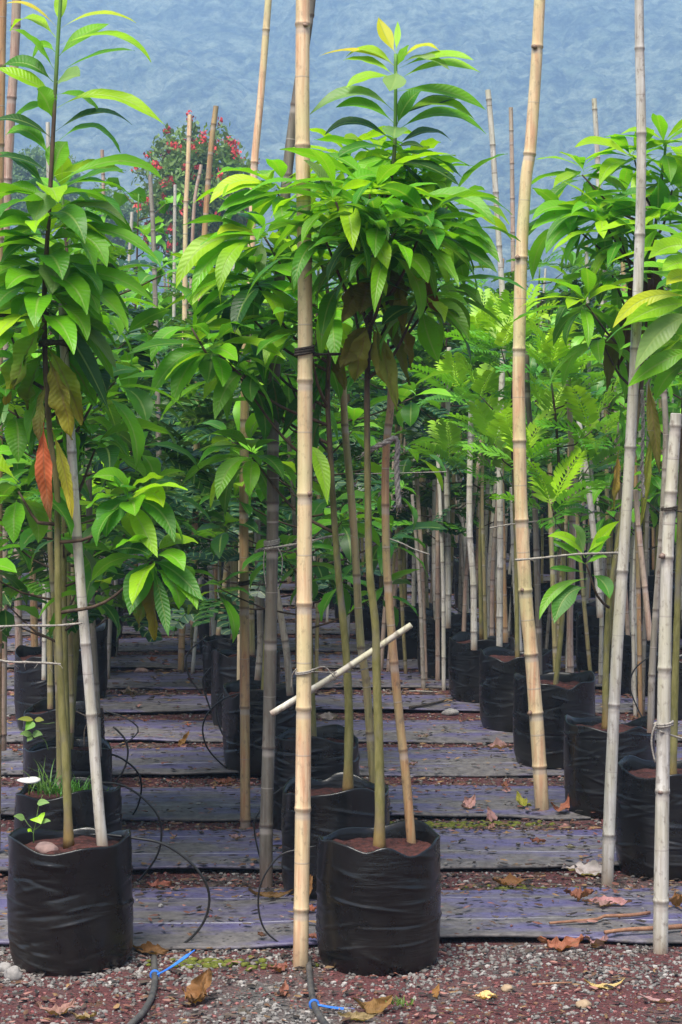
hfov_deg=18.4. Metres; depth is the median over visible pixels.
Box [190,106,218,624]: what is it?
bamboo stake
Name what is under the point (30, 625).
twine
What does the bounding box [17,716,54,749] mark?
weed seedling
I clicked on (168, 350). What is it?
potted sapling
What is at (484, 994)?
fallen leaf
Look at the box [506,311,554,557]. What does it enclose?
potted sapling
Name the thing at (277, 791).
drip tube
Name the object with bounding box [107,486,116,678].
bamboo stake
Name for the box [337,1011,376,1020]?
fallen leaf
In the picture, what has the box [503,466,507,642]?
bamboo stake
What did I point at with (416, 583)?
bamboo stake
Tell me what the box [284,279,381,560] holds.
potted sapling
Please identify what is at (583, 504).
bamboo stake
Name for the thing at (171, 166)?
flowering tree
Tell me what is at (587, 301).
bamboo stake
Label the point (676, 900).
fallen leaf
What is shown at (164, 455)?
potted sapling
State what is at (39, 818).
weed seedling
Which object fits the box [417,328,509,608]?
potted sapling
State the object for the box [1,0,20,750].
bamboo stake
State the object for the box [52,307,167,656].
potted sapling
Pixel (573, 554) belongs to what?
twine
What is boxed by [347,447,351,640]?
bamboo stake
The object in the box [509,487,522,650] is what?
bamboo stake
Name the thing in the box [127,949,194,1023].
hose
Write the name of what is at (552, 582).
bamboo stake
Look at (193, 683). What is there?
drip tube
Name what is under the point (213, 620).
bamboo stake
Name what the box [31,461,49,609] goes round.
bamboo stake
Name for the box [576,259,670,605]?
potted sapling
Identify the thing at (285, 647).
bamboo stake
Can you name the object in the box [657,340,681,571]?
potted sapling
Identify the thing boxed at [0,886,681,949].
weed mat
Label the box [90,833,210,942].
drip tube
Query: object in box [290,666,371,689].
twine tie
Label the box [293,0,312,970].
bamboo stake
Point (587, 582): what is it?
bamboo stake
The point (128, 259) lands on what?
bamboo stake
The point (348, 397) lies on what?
bamboo stake
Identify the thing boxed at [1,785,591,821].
weed mat
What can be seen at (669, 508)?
twine tie
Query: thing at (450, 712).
stone
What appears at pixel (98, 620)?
potted sapling
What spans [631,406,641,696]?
bamboo stake
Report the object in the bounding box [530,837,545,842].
fallen leaf
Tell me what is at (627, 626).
bamboo stake
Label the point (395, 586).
bamboo stake
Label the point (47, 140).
bamboo stake
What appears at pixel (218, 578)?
bamboo stake
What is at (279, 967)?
fallen leaf
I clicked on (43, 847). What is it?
stone
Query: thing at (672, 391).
potted sapling
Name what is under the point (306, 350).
twine tie
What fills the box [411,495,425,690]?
bamboo stake
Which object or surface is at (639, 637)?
bamboo stake
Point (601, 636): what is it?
bamboo stake
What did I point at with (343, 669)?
bamboo stick
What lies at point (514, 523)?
twine
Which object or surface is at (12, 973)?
stone
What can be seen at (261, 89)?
bamboo stake
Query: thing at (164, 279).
bamboo stake
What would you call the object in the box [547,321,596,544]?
potted sapling
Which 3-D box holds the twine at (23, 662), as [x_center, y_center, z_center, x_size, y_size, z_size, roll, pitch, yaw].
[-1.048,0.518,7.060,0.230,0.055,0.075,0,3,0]
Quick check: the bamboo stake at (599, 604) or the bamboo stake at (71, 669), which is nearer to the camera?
the bamboo stake at (71, 669)
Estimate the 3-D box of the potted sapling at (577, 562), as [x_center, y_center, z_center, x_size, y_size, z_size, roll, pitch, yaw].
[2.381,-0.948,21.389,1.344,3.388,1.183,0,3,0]
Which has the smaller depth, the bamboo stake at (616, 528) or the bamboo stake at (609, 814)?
the bamboo stake at (609, 814)
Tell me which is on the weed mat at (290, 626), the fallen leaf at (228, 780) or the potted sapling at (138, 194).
the potted sapling at (138, 194)
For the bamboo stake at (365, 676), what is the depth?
8.26 m
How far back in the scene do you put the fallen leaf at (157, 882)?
8.24 m
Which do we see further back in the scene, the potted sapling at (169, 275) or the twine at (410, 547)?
the potted sapling at (169, 275)
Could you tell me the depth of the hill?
863.54 m
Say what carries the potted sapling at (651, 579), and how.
on the weed mat at (290, 626)
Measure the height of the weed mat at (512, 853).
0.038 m
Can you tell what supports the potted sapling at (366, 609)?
on the weed mat at (147, 647)
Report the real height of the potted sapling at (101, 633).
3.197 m
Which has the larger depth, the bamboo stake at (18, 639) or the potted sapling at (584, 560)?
the potted sapling at (584, 560)
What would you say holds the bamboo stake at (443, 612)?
on the ground
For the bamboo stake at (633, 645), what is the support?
on the ground
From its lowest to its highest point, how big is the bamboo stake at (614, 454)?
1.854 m
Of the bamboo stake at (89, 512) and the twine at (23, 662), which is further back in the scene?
the bamboo stake at (89, 512)
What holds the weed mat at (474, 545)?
on the ground
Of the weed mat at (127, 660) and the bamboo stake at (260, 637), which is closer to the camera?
the bamboo stake at (260, 637)
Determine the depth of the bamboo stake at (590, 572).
20.11 m
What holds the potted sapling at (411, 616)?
on the weed mat at (127, 660)
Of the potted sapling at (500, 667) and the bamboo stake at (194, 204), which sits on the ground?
the bamboo stake at (194, 204)
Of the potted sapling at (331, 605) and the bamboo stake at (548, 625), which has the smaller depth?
the bamboo stake at (548, 625)
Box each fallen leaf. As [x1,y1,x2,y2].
[35,998,75,1014]
[69,1011,96,1019]
[119,685,137,693]
[133,941,168,954]
[147,879,171,887]
[178,730,189,745]
[182,968,211,1002]
[213,777,236,784]
[229,834,245,839]
[248,888,293,897]
[266,959,287,971]
[279,980,288,995]
[309,874,312,895]
[309,904,316,910]
[309,932,316,938]
[316,712,337,719]
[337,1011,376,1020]
[352,994,392,1013]
[432,984,439,997]
[461,794,475,808]
[475,990,497,998]
[486,806,497,822]
[488,737,508,748]
[488,823,494,828]
[493,873,526,885]
[501,781,508,786]
[516,791,531,805]
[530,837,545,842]
[537,934,584,951]
[550,797,569,810]
[561,860,601,875]
[563,887,594,900]
[582,895,631,905]
[583,978,624,988]
[585,934,608,947]
[593,899,612,906]
[639,993,679,1002]
[669,890,681,906]
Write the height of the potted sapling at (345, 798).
2.832 m
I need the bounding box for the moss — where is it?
[144,820,577,971]
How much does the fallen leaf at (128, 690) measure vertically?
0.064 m
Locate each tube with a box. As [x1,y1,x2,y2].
[75,711,100,747]
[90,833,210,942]
[102,781,162,881]
[105,710,138,746]
[112,754,141,814]
[113,726,128,782]
[185,635,206,693]
[202,667,211,712]
[202,693,239,775]
[215,674,251,734]
[253,779,321,854]
[257,845,315,947]
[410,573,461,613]
[629,652,657,716]
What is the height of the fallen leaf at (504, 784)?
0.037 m
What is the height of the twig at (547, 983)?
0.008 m
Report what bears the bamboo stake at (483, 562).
on the potted sapling at (464, 666)
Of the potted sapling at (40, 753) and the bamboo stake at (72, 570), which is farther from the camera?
the bamboo stake at (72, 570)
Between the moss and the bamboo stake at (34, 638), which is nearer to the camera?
the moss
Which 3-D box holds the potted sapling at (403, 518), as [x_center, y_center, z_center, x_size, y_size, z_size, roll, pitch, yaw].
[0.768,-0.243,14.598,1.370,2.780,1.312,0,3,0]
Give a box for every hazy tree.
[11,145,83,238]
[63,178,142,260]
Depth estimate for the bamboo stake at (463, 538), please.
16.43 m
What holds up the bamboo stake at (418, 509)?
on the weed mat at (168, 679)
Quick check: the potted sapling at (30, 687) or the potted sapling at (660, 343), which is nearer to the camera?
the potted sapling at (660, 343)
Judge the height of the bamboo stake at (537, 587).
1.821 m
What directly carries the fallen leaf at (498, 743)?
on the weed mat at (461, 766)
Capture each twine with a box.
[0,622,81,633]
[0,659,61,672]
[255,533,357,552]
[313,353,340,355]
[355,471,446,474]
[390,538,429,554]
[490,516,564,528]
[515,549,617,563]
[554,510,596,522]
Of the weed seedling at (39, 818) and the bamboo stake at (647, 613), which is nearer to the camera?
the weed seedling at (39, 818)
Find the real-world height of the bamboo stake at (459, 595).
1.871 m
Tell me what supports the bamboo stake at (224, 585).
in the potted sapling at (210, 644)
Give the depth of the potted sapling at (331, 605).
19.19 m
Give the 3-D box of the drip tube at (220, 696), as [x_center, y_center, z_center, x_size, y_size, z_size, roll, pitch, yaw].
[-0.579,1.086,11.364,0.202,0.418,0.010,0,3,0]
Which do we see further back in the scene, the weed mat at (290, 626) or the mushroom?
the weed mat at (290, 626)
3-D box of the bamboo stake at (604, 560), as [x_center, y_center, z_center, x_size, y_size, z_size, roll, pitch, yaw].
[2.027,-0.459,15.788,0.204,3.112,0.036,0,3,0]
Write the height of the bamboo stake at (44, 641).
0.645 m
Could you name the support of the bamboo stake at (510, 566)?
on the ground
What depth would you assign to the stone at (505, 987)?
6.78 m
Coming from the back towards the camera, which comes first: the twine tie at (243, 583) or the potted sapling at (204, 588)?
the potted sapling at (204, 588)
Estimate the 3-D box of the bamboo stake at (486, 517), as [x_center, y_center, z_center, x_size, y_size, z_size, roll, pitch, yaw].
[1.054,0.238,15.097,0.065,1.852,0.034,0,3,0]
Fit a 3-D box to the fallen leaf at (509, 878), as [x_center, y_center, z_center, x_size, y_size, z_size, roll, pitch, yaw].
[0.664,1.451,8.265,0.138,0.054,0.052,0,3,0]
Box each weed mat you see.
[0,829,618,870]
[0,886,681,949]
[1,747,681,776]
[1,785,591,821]
[6,720,681,743]
[7,608,478,619]
[7,637,681,651]
[7,654,679,668]
[7,671,609,689]
[7,694,647,714]
[9,622,658,635]
[11,552,508,560]
[11,595,595,605]
[13,543,475,551]
[21,572,549,580]
[24,583,579,591]
[47,562,651,570]
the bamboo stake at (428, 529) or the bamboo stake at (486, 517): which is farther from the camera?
the bamboo stake at (428, 529)
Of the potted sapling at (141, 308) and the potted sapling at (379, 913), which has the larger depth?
the potted sapling at (141, 308)
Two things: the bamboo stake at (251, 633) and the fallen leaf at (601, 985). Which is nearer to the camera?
the fallen leaf at (601, 985)
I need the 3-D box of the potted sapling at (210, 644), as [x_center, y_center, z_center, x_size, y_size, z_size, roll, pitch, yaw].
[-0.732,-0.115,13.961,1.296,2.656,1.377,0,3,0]
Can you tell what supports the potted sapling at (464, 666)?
on the weed mat at (154, 705)
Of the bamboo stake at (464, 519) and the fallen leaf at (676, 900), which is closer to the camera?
the fallen leaf at (676, 900)
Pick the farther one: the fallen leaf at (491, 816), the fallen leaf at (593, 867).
the fallen leaf at (491, 816)
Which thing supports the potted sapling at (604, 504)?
on the weed mat at (154, 705)
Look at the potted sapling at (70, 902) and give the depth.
7.02 m
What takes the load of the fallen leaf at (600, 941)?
on the ground
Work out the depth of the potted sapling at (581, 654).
14.88 m
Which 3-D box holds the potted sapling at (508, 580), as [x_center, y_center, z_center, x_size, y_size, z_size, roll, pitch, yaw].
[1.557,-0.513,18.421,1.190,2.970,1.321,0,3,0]
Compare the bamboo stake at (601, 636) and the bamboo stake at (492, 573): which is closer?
the bamboo stake at (492, 573)
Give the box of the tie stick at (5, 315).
[0,312,48,316]
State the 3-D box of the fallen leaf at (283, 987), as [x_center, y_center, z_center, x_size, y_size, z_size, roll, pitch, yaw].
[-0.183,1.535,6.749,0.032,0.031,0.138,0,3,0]
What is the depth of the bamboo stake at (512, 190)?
17.88 m
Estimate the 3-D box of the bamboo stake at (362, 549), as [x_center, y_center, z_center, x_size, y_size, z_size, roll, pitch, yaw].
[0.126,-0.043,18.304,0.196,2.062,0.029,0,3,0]
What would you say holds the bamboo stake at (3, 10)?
on the weed mat at (512, 853)
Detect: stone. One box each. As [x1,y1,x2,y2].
[0,962,10,971]
[4,965,21,979]
[35,841,58,853]
[134,667,147,672]
[441,708,458,715]
[501,984,512,991]
[576,999,591,1008]
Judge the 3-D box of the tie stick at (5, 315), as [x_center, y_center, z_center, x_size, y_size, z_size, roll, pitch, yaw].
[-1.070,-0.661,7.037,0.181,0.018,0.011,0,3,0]
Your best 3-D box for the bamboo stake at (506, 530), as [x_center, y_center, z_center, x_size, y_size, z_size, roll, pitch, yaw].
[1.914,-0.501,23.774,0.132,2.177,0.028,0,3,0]
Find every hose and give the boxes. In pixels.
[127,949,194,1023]
[306,955,354,1023]
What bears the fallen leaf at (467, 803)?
on the weed mat at (450, 802)
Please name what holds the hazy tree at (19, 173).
on the ground
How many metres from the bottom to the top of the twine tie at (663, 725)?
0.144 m
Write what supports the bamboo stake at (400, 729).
in the potted sapling at (379, 913)
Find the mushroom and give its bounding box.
[17,777,40,794]
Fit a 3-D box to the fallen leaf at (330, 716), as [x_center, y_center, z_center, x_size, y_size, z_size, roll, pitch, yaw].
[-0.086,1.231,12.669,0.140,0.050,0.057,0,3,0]
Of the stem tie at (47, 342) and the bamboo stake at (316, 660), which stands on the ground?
the bamboo stake at (316, 660)
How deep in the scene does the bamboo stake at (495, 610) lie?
17.23 m
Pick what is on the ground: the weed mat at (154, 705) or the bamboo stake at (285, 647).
the weed mat at (154, 705)
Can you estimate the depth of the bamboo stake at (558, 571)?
16.84 m
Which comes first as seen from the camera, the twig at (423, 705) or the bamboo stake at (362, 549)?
the twig at (423, 705)
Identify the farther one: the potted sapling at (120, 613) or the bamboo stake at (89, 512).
the potted sapling at (120, 613)
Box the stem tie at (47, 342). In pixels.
[39,339,70,362]
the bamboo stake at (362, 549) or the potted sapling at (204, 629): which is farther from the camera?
the bamboo stake at (362, 549)
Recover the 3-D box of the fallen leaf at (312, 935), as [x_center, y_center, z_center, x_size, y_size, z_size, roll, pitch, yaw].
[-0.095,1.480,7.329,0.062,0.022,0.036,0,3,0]
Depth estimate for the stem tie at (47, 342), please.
7.03 m
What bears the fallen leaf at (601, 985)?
on the ground
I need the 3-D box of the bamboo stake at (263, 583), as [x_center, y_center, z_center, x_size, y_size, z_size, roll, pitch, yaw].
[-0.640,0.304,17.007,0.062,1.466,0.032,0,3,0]
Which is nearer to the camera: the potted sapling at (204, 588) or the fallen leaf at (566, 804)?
the fallen leaf at (566, 804)
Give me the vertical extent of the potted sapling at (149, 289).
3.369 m
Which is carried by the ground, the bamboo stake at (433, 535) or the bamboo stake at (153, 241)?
the bamboo stake at (153, 241)
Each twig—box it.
[382,690,436,694]
[409,698,452,708]
[507,1007,580,1022]
[532,982,571,985]
[549,911,650,924]
[604,924,681,933]
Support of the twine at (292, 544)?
attached to the bamboo stake at (266, 824)
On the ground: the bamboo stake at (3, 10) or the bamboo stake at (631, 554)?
the bamboo stake at (631, 554)
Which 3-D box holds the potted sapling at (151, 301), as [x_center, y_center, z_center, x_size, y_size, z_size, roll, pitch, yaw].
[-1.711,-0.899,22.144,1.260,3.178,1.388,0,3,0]
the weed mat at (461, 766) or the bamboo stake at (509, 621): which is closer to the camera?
the weed mat at (461, 766)
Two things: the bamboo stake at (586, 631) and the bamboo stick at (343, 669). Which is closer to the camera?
the bamboo stick at (343, 669)
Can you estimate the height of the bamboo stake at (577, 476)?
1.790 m
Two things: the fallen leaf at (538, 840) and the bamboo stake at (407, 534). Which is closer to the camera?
the fallen leaf at (538, 840)
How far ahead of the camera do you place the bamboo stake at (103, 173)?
17.87 m
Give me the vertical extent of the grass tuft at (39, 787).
0.142 m
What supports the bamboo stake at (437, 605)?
on the weed mat at (168, 679)
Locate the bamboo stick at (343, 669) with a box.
[270,622,412,716]
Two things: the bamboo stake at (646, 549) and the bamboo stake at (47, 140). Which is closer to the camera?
the bamboo stake at (646, 549)
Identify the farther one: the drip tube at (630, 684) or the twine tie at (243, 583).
the drip tube at (630, 684)
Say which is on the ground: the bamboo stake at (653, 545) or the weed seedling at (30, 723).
the bamboo stake at (653, 545)
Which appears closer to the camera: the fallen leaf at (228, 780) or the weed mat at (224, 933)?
the weed mat at (224, 933)
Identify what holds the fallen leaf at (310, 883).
on the weed mat at (224, 933)
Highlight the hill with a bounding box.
[4,0,681,308]
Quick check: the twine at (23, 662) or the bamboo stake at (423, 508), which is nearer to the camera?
the twine at (23, 662)
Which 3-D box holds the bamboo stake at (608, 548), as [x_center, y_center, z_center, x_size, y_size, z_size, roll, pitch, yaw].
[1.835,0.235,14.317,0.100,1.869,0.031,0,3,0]
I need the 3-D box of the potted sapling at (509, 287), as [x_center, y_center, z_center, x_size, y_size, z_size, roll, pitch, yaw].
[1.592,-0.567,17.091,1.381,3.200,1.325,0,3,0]
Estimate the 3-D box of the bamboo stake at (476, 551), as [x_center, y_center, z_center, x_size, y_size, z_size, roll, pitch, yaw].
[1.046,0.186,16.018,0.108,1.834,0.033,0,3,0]
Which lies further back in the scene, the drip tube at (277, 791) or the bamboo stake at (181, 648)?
the bamboo stake at (181, 648)
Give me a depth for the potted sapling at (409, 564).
22.89 m
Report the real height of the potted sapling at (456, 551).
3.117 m
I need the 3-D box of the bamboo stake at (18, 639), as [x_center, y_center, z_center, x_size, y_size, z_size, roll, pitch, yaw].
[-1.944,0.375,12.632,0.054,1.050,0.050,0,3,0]
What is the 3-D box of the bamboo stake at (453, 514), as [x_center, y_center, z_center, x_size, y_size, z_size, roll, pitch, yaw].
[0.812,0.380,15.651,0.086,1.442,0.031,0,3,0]
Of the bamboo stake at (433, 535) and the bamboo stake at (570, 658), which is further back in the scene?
the bamboo stake at (433, 535)
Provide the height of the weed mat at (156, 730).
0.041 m
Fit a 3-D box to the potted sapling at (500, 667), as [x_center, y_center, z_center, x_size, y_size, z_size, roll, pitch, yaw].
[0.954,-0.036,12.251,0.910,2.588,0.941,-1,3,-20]
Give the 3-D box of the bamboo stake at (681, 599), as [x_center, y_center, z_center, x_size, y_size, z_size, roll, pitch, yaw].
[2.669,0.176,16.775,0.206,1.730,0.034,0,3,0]
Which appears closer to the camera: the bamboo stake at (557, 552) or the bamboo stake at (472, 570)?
the bamboo stake at (472, 570)
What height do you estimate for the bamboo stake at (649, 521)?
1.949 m
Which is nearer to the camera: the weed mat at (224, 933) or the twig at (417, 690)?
the weed mat at (224, 933)
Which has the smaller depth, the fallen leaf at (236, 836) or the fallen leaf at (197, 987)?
the fallen leaf at (197, 987)
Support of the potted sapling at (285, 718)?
on the weed mat at (461, 766)
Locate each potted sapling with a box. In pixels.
[0,0,202,976]
[0,158,210,832]
[2,235,226,786]
[3,394,146,777]
[8,227,137,729]
[8,289,164,624]
[13,200,160,698]
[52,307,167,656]
[92,177,183,625]
[92,404,145,638]
[126,159,414,899]
[131,250,194,437]
[137,292,163,325]
[137,298,292,694]
[139,276,181,447]
[144,287,223,565]
[150,270,283,654]
[150,286,293,630]
[153,269,222,580]
[155,268,394,774]
[156,284,340,727]
[158,225,329,635]
[178,245,453,830]
[241,17,532,976]
[283,379,380,563]
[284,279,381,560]
[314,270,460,640]
[314,326,395,622]
[323,338,394,609]
[329,245,478,658]
[355,279,547,678]
[356,342,440,546]
[377,313,467,571]
[408,288,549,702]
[409,285,506,579]
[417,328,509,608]
[424,269,508,595]
[428,284,588,731]
[459,284,578,616]
[460,245,620,638]
[461,397,484,543]
[462,317,645,768]
[465,286,535,552]
[495,247,627,655]
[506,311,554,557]
[509,113,681,820]
[511,311,553,573]
[526,242,678,673]
[529,296,556,527]
[530,251,591,585]
[532,280,555,321]
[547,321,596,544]
[550,265,653,597]
[553,321,681,696]
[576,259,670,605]
[581,184,681,720]
[590,285,677,624]
[607,224,681,880]
[613,524,642,551]
[634,395,669,568]
[651,338,681,638]
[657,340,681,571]
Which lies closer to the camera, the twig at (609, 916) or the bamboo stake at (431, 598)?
the twig at (609, 916)
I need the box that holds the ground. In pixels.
[0,446,681,1023]
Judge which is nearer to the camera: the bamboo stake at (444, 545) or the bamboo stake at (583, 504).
the bamboo stake at (444, 545)
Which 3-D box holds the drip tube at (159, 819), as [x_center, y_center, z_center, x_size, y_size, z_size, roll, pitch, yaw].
[-0.835,1.266,8.288,0.257,0.435,0.098,-1,3,-14]
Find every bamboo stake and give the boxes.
[0,0,6,849]
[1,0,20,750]
[14,548,22,649]
[29,550,37,646]
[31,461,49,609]
[41,563,46,679]
[46,122,51,334]
[47,510,61,792]
[47,600,53,708]
[58,303,107,845]
[67,238,74,622]
[67,550,73,732]
[85,412,101,756]
[99,410,105,623]
[100,150,105,557]
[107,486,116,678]
[114,212,133,656]
[148,175,163,550]
[163,270,165,291]
[171,185,176,547]
[178,530,187,671]
[181,114,191,551]
[187,165,202,421]
[187,273,193,651]
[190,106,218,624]
[191,537,203,673]
[201,505,215,635]
[214,521,217,601]
[215,528,230,634]
[217,560,219,597]
[228,561,229,588]
[230,536,236,604]
[237,0,271,679]
[239,330,250,828]
[249,552,254,654]
[254,501,263,680]
[259,0,315,887]
[261,535,264,606]
[277,587,293,695]
[287,435,296,667]
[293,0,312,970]
[294,459,295,662]
[314,447,319,683]
[326,506,330,621]
[340,386,374,783]
[344,278,355,632]
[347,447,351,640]
[353,450,364,574]
[380,450,394,670]
[381,391,415,843]
[386,437,406,670]
[390,555,396,606]
[392,380,404,590]
[395,415,407,673]
[405,442,408,575]
[411,436,415,605]
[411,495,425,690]
[414,470,427,680]
[415,458,427,602]
[419,477,428,607]
[427,385,429,572]
[427,475,431,567]
[429,399,442,603]
[432,480,435,619]
[435,477,439,680]
[436,455,445,690]
[440,480,444,616]
[444,347,451,627]
[451,474,455,593]
[456,474,468,612]
[457,474,463,595]
[458,437,462,613]
[462,435,481,631]
[462,502,465,605]
[466,400,477,649]
[475,466,480,593]
[480,440,487,639]
[484,457,490,598]
[485,89,506,646]
[486,459,496,635]
[487,467,496,635]
[489,444,505,635]
[489,545,496,624]
[495,564,496,603]
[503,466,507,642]
[505,475,509,556]
[508,548,511,573]
[508,581,512,636]
[509,107,514,357]
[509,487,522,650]
[512,0,548,809]
[525,351,542,674]
[529,268,546,542]
[541,507,543,582]
[544,514,559,648]
[547,445,556,671]
[555,452,565,583]
[556,411,561,583]
[557,466,568,643]
[565,426,585,671]
[565,457,578,661]
[566,344,575,672]
[575,475,591,670]
[576,421,602,617]
[582,502,585,550]
[585,245,596,614]
[585,415,599,602]
[588,371,594,597]
[592,98,605,574]
[596,495,603,683]
[601,0,646,885]
[602,271,621,575]
[603,264,606,575]
[604,409,610,642]
[610,512,619,664]
[614,411,618,518]
[616,422,630,635]
[621,262,642,717]
[629,433,637,631]
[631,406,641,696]
[631,474,641,717]
[633,489,651,639]
[638,390,650,499]
[642,201,649,714]
[647,389,668,732]
[648,399,656,574]
[649,196,662,466]
[651,386,654,569]
[653,413,681,953]
[676,517,681,621]
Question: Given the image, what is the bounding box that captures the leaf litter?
[0,499,681,1023]
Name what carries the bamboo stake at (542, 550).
on the ground
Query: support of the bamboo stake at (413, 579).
on the weed mat at (127, 660)
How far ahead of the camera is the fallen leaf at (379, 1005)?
6.54 m
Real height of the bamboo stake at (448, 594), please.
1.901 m
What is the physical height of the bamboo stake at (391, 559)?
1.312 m
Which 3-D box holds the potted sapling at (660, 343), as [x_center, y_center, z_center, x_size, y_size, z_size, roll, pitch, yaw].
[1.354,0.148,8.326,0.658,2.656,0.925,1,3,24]
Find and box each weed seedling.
[14,795,49,842]
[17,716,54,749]
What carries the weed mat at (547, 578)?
on the ground
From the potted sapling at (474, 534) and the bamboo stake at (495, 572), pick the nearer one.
the bamboo stake at (495, 572)
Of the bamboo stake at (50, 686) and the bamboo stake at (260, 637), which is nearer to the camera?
the bamboo stake at (50, 686)
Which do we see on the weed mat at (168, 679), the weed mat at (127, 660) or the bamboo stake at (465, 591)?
the bamboo stake at (465, 591)
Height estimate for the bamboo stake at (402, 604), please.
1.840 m
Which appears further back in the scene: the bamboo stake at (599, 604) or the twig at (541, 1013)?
the bamboo stake at (599, 604)
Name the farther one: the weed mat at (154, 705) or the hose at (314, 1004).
the weed mat at (154, 705)
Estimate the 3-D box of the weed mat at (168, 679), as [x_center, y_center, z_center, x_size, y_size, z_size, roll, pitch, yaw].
[-0.652,1.162,14.591,10.849,0.040,0.950,0,3,-1]
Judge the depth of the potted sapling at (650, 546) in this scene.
23.02 m
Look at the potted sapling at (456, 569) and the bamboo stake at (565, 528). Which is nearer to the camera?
the bamboo stake at (565, 528)
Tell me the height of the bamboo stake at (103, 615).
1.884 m
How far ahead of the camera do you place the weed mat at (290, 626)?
17.60 m
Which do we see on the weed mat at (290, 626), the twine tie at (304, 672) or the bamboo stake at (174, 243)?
the bamboo stake at (174, 243)
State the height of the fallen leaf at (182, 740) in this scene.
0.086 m
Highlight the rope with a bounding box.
[356,435,405,515]
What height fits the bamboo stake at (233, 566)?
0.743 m
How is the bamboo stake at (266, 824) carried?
on the ground
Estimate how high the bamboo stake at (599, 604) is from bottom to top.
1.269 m
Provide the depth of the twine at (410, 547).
9.02 m
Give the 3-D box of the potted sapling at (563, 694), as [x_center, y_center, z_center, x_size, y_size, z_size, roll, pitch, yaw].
[1.120,0.152,10.981,0.985,2.335,0.919,0,3,0]
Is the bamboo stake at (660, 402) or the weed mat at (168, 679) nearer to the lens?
the bamboo stake at (660, 402)
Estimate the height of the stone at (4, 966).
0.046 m
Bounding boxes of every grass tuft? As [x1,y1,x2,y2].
[17,759,71,795]
[32,775,108,796]
[385,995,414,1006]
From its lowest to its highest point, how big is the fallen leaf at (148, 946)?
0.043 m
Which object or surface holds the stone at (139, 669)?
on the ground
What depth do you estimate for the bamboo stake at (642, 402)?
8.29 m
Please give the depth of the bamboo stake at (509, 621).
17.22 m
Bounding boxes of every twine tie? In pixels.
[238,580,286,585]
[263,539,282,587]
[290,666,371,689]
[294,345,314,355]
[651,720,681,762]
[660,505,681,511]
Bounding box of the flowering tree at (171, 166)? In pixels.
[129,110,259,269]
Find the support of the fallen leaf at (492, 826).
on the weed mat at (512, 853)
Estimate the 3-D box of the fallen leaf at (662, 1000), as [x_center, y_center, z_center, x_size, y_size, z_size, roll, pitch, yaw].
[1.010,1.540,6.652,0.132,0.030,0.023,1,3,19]
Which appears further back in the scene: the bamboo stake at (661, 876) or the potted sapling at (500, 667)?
the potted sapling at (500, 667)
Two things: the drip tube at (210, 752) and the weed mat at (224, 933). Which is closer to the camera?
the weed mat at (224, 933)
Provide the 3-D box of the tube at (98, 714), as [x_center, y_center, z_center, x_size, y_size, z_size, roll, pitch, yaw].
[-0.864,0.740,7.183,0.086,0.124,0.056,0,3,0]
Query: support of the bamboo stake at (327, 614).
on the weed mat at (290, 626)
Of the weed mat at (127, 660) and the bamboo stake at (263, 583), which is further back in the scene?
the bamboo stake at (263, 583)
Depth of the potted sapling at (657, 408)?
16.96 m
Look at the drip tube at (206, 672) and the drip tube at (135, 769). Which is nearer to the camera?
the drip tube at (135, 769)
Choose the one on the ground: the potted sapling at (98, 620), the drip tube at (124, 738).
the drip tube at (124, 738)
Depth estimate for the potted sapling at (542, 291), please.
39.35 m
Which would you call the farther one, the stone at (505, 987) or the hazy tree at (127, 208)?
the hazy tree at (127, 208)
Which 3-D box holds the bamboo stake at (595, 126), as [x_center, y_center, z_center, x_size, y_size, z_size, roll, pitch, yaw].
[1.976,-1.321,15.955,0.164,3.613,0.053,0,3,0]
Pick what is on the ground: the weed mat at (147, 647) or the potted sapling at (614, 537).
the weed mat at (147, 647)
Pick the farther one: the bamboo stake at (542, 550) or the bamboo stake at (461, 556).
the bamboo stake at (542, 550)
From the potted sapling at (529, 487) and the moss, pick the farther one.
the potted sapling at (529, 487)
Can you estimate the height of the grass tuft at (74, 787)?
0.084 m
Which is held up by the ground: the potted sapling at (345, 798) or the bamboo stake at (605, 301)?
the bamboo stake at (605, 301)
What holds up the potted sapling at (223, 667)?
on the weed mat at (156, 730)
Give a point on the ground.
(338, 976)
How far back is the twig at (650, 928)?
7.42 m
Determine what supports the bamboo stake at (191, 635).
on the ground
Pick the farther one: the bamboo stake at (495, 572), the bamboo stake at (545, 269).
the bamboo stake at (545, 269)
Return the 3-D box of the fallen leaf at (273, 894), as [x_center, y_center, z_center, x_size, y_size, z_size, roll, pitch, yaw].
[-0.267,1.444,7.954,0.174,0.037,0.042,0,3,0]
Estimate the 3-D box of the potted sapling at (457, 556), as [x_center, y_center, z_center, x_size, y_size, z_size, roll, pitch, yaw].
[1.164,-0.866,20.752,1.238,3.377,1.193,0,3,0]
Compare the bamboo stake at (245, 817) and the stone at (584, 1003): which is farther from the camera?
the bamboo stake at (245, 817)
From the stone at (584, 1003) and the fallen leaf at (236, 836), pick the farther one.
the fallen leaf at (236, 836)
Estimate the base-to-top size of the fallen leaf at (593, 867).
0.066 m
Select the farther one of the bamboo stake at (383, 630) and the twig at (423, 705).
the bamboo stake at (383, 630)
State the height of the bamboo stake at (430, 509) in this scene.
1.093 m
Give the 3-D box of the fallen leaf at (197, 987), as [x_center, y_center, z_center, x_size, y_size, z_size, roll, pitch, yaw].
[-0.441,1.505,6.647,0.109,0.100,0.100,-1,3,-26]
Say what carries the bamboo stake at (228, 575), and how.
on the weed mat at (147, 647)
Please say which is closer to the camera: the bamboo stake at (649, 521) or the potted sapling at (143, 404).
the potted sapling at (143, 404)

